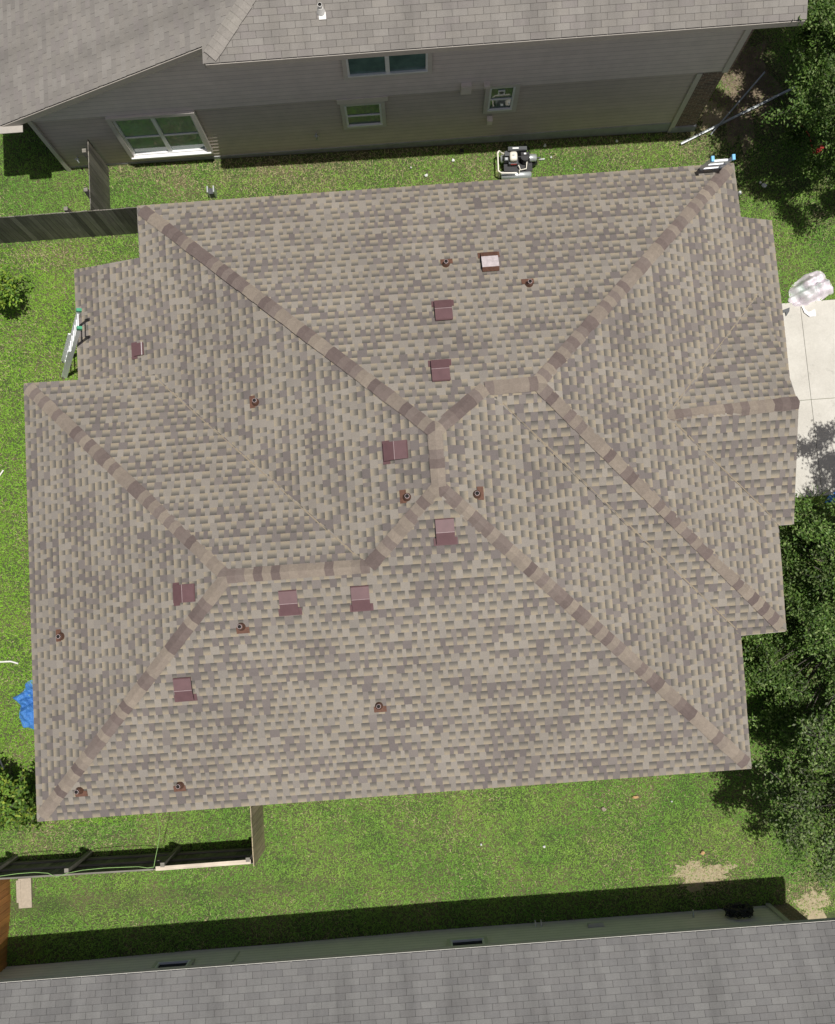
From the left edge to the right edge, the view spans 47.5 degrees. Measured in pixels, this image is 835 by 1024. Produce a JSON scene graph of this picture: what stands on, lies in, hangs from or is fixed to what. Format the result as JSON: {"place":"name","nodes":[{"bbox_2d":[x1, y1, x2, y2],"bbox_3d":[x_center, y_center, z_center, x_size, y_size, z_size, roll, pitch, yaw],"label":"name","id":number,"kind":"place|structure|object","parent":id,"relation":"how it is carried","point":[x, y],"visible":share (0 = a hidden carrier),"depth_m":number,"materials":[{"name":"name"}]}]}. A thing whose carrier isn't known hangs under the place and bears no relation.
{"place":"outdoors","nodes":[
{"label":"outdoors","id":0,"kind":"place"},
{"bbox_2d":[206,185,216,197],"bbox_3d":[-5.069,-7.889,23.372,0.180,0.360,0.160,-4,84,0],"label":"utility box","id":1,"kind":"object","parent":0,"point":[211,192],"visible":1,"depth_m":23.32,"materials":[{"name":"metal"}]},
{"bbox_2d":[0,12,834,965],"bbox_3d":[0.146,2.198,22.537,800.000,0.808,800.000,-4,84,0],"label":"ground","id":2,"kind":"structure","parent":0,"point":[138,894],"depth_m":22.02,"materials":[{"name":"green plant"}]},
{"bbox_2d":[0,879,10,971],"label":"wooden fence","id":3,"kind":"object","parent":2,"relation":"on","point":[5,895],"visible":0.71,"depth_m":21.49,"materials":[{"name":"brown wood"}]},
{"bbox_2d":[0,660,17,663],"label":"pvc pipe","id":4,"kind":"object","parent":2,"relation":"on","point":[9,661],"visible":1,"depth_m":22.38,"materials":[{"name":"white plastic"}]},
{"bbox_2d":[0,263,21,309],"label":"citrus shrub","id":5,"kind":"object","parent":2,"relation":"on","point":[6,286],"visible":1,"depth_m":22.25,"materials":[{"name":"green plant"}]},
{"bbox_2d":[0,760,44,833],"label":"citrus shrub","id":6,"kind":"object","parent":2,"relation":"on","point":[19,803],"visible":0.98,"depth_m":21.07,"materials":[{"name":"green plant"}]},
{"bbox_2d":[13,680,33,728],"bbox_3d":[-9.002,4.550,22.182,0.885,0.260,1.205,-18,85,-1],"label":"tarp","id":7,"kind":"object","parent":2,"relation":"on","point":[24,699],"visible":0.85,"depth_m":22.22,"materials":[{"name":"blue plastic"}]},
{"bbox_2d":[16,878,32,907],"bbox_3d":[-9.067,8.789,21.874,0.340,0.090,0.660,-4,84,0],"label":"stepping stone","id":8,"kind":"object","parent":2,"relation":"on","point":[24,893],"visible":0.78,"depth_m":21.84,"materials":[{"name":"beige stone"}]},
{"bbox_2d":[0,206,137,243],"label":"wooden fence","id":9,"kind":"object","parent":2,"relation":"on","point":[68,223],"visible":0.84,"depth_m":22.64,"materials":[{"name":"grey wood"}]},
{"bbox_2d":[61,308,81,378],"bbox_3d":[-7.934,-3.803,21.737,1.647,2.909,0.464,-17,85,-1],"label":"ladder","id":10,"kind":"object","parent":2,"relation":"on","point":[70,347],"visible":1,"depth_m":21.62,"materials":[{"name":"metal"}]},
{"bbox_2d":[82,139,110,209],"bbox_3d":[-7.699,-7.776,22.783,0.154,1.509,1.720,-4,84,0],"label":"wooden fence","id":11,"kind":"object","parent":2,"relation":"on","point":[97,192],"visible":0.84,"depth_m":22.58,"materials":[{"name":"grey wood"}]},
{"bbox_2d":[0,845,252,879],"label":"wooden fence","id":12,"kind":"object","parent":2,"relation":"on","point":[176,858],"visible":0.92,"depth_m":21.09,"materials":[{"name":"brown wood"}]},
{"bbox_2d":[250,805,264,865],"bbox_3d":[-3.636,6.723,21.342,0.061,1.511,2.060,-4,84,0],"label":"wooden fence","id":13,"kind":"object","parent":2,"relation":"on","point":[257,829],"visible":0.56,"depth_m":21.15,"materials":[{"name":"beige wood"}]},
{"bbox_2d":[0,0,807,171],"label":"house","id":14,"kind":"structure","parent":2,"relation":"on","point":[119,82],"depth_m":20.45,"materials":[{"name":"grey"}]},
{"bbox_2d":[105,110,212,159],"bbox_3d":[-6.003,-8.822,22.230,2.000,1.940,0.143,-4,84,0],"label":"window","id":15,"kind":"structure","parent":14,"relation":"in","point":[179,133],"depth_m":22.25,"materials":[{"name":"clear glass"}]},
{"bbox_2d":[340,101,386,129],"bbox_3d":[-1.251,-9.233,22.024,1.020,1.150,0.066,-4,84,0],"label":"window","id":16,"kind":"structure","parent":14,"relation":"in","point":[371,114],"depth_m":22.05,"materials":[{"name":"clear glass"}]},
{"bbox_2d":[341,53,431,79],"bbox_3d":[-0.638,-9.447,19.679,1.890,1.410,0.066,-4,84,0],"label":"window","id":17,"kind":"structure","parent":14,"relation":"in","point":[412,64],"depth_m":20.05,"materials":[{"name":"clear glass"}]},
{"bbox_2d":[483,83,520,113],"bbox_3d":[1.919,-9.494,21.752,0.780,1.200,0.066,-4,84,0],"label":"window","id":18,"kind":"structure","parent":14,"relation":"in","point":[493,102],"depth_m":21.78,"materials":[{"name":"clear glass"}]},
{"bbox_2d":[24,163,799,821],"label":"house","id":19,"kind":"structure","parent":2,"relation":"on","point":[318,509],"depth_m":19.07,"materials":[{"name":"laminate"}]},
{"bbox_2d":[2,814,159,876],"bbox_3d":[-7.034,7.562,19.943,4.055,1.138,1.159,-23,85,-2],"label":"cord","id":20,"kind":"object","parent":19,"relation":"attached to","point":[98,868],"visible":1,"depth_m":20.49,"materials":[{"name":"rubber"}]},
{"bbox_2d":[699,154,735,170],"bbox_3d":[6.391,-7.632,21.839,0.502,3.941,0.924,-4,84,0],"label":"ladder","id":21,"kind":"object","parent":19,"relation":"on","point":[709,163],"visible":0.34,"depth_m":20.30,"materials":[{"name":"metal"}]},
{"bbox_2d":[0,903,834,1023],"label":"house","id":22,"kind":"structure","parent":2,"relation":"on","point":[767,963],"depth_m":18.99,"materials":[{"name":"grey"}]},
{"bbox_2d":[151,958,194,967],"bbox_3d":[-5.342,9.853,20.340,0.860,1.170,0.066,-4,84,0],"label":"window","id":23,"kind":"structure","parent":22,"relation":"in","point":[178,962],"depth_m":20.80,"materials":[{"name":"glass"}]},
{"bbox_2d":[447,936,487,945],"bbox_3d":[1.090,9.378,20.354,0.880,1.190,0.066,-4,84,0],"label":"window","id":24,"kind":"structure","parent":22,"relation":"in","point":[483,939],"depth_m":20.82,"materials":[{"name":"glass"}]},
{"bbox_2d":[715,902,753,918],"bbox_3d":[7.132,8.900,21.208,0.768,0.630,0.222,-4,84,0],"label":"coiled hose","id":25,"kind":"object","parent":22,"relation":"attached to","point":[731,910],"visible":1,"depth_m":21.05,"materials":[{"name":"black plastic"}]},
{"bbox_2d":[497,146,540,179],"bbox_3d":[2.507,-8.629,23.457,1.091,0.639,0.676,-4,84,0],"label":"air compressor","id":26,"kind":"object","parent":2,"relation":"on","point":[519,161],"visible":0.99,"depth_m":23.40,"materials":[{"name":"black paint"}]},
{"bbox_2d":[669,860,737,891],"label":"bare soil","id":27,"kind":"structure","parent":2,"relation":"on","point":[709,879],"depth_m":21.84,"materials":[{"name":"beige soil"}]},
{"bbox_2d":[699,101,729,129],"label":"bare soil","id":28,"kind":"structure","parent":2,"relation":"on","point":[710,117],"depth_m":24.03,"materials":[{"name":"brown soil"}]},
{"bbox_2d":[680,87,794,144],"bbox_3d":[8.085,-10.009,23.920,3.286,0.065,0.056,-27,85,-2],"label":"metal strip","id":29,"kind":"object","parent":2,"relation":"on","point":[742,113],"visible":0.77,"depth_m":23.91,"materials":[{"name":"metal"}]},
{"bbox_2d":[710,71,764,134],"bbox_3d":[8.064,-10.295,23.872,0.036,0.108,2.123,41,86,4],"label":"metal strip","id":30,"kind":"object","parent":29,"relation":"on","point":[737,103],"visible":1,"depth_m":23.86,"materials":[{"name":"metal"}]},
{"bbox_2d":[712,39,785,153],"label":"bare soil","id":31,"kind":"structure","parent":2,"relation":"on","point":[740,92],"depth_m":24.11,"materials":[{"name":"brown soil"}]},
{"bbox_2d":[741,493,834,774],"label":"oak tree","id":32,"kind":"object","parent":2,"relation":"on","point":[800,536],"visible":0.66,"depth_m":20.86,"materials":[{"name":"green plant"}]},
{"bbox_2d":[743,702,834,893],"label":"oak tree","id":33,"kind":"object","parent":2,"relation":"on","point":[799,814],"visible":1,"depth_m":19.45,"materials":[{"name":"green plant"}]},
{"bbox_2d":[761,0,834,190],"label":"oak tree","id":34,"kind":"object","parent":2,"relation":"on","point":[817,33],"visible":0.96,"depth_m":19.90,"materials":[{"name":"green plant"}]},
{"bbox_2d":[794,498,815,521],"bbox_3d":[9.158,0.203,22.598,0.753,0.097,1.040,-4,84,0],"label":"mulch bed","id":35,"kind":"object","parent":2,"relation":"on","point":[806,508],"visible":0.09,"depth_m":22.61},
{"bbox_2d":[797,484,834,521],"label":"ornamental grass","id":36,"kind":"object","parent":35,"relation":"on","point":[816,500],"depth_m":22.31,"materials":[{"name":"green plant"}]},
{"bbox_2d":[795,118,824,153],"bbox_3d":[9.792,-9.446,23.678,0.377,0.611,0.999,-40,86,-3],"label":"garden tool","id":37,"kind":"object","parent":2,"relation":"on","point":[818,150],"visible":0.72,"depth_m":23.85,"materials":[{"name":"red paint"}]},
{"bbox_2d":[788,270,833,306],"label":"debris bag","id":38,"kind":"object","parent":2,"relation":"on","point":[805,289],"visible":1,"depth_m":22.98,"materials":[{"name":"plastic"}]},
{"bbox_2d":[793,888,830,918],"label":"bare soil","id":39,"kind":"structure","parent":2,"relation":"on","point":[812,915],"depth_m":21.76,"materials":[{"name":"beige soil"}]},
{"bbox_2d":[782,300,834,496],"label":"driveway","id":40,"kind":"structure","parent":0,"point":[817,338],"depth_m":22.92,"materials":[{"name":"concrete"}]},
{"bbox_2d":[783,307,789,315],"bbox_3d":[8.975,-4.904,23.087,0.149,0.020,0.232,33,86,3],"label":"film scrap","id":41,"kind":"object","parent":40,"relation":"on","point":[786,311],"visible":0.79,"depth_m":23.08,"materials":[{"name":"grey plastic"}]},
{"bbox_2d":[802,306,815,316],"bbox_3d":[9.519,-4.870,23.076,0.384,0.030,0.216,17,85,2],"label":"film scrap","id":42,"kind":"object","parent":40,"relation":"on","point":[812,313],"visible":1,"depth_m":23.06,"materials":[{"name":"white plastic"}]},
{"bbox_2d":[825,492,834,503],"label":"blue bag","id":43,"kind":"object","parent":40,"relation":"on","point":[829,496],"visible":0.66,"depth_m":22.66,"materials":[{"name":"blue plastic"}]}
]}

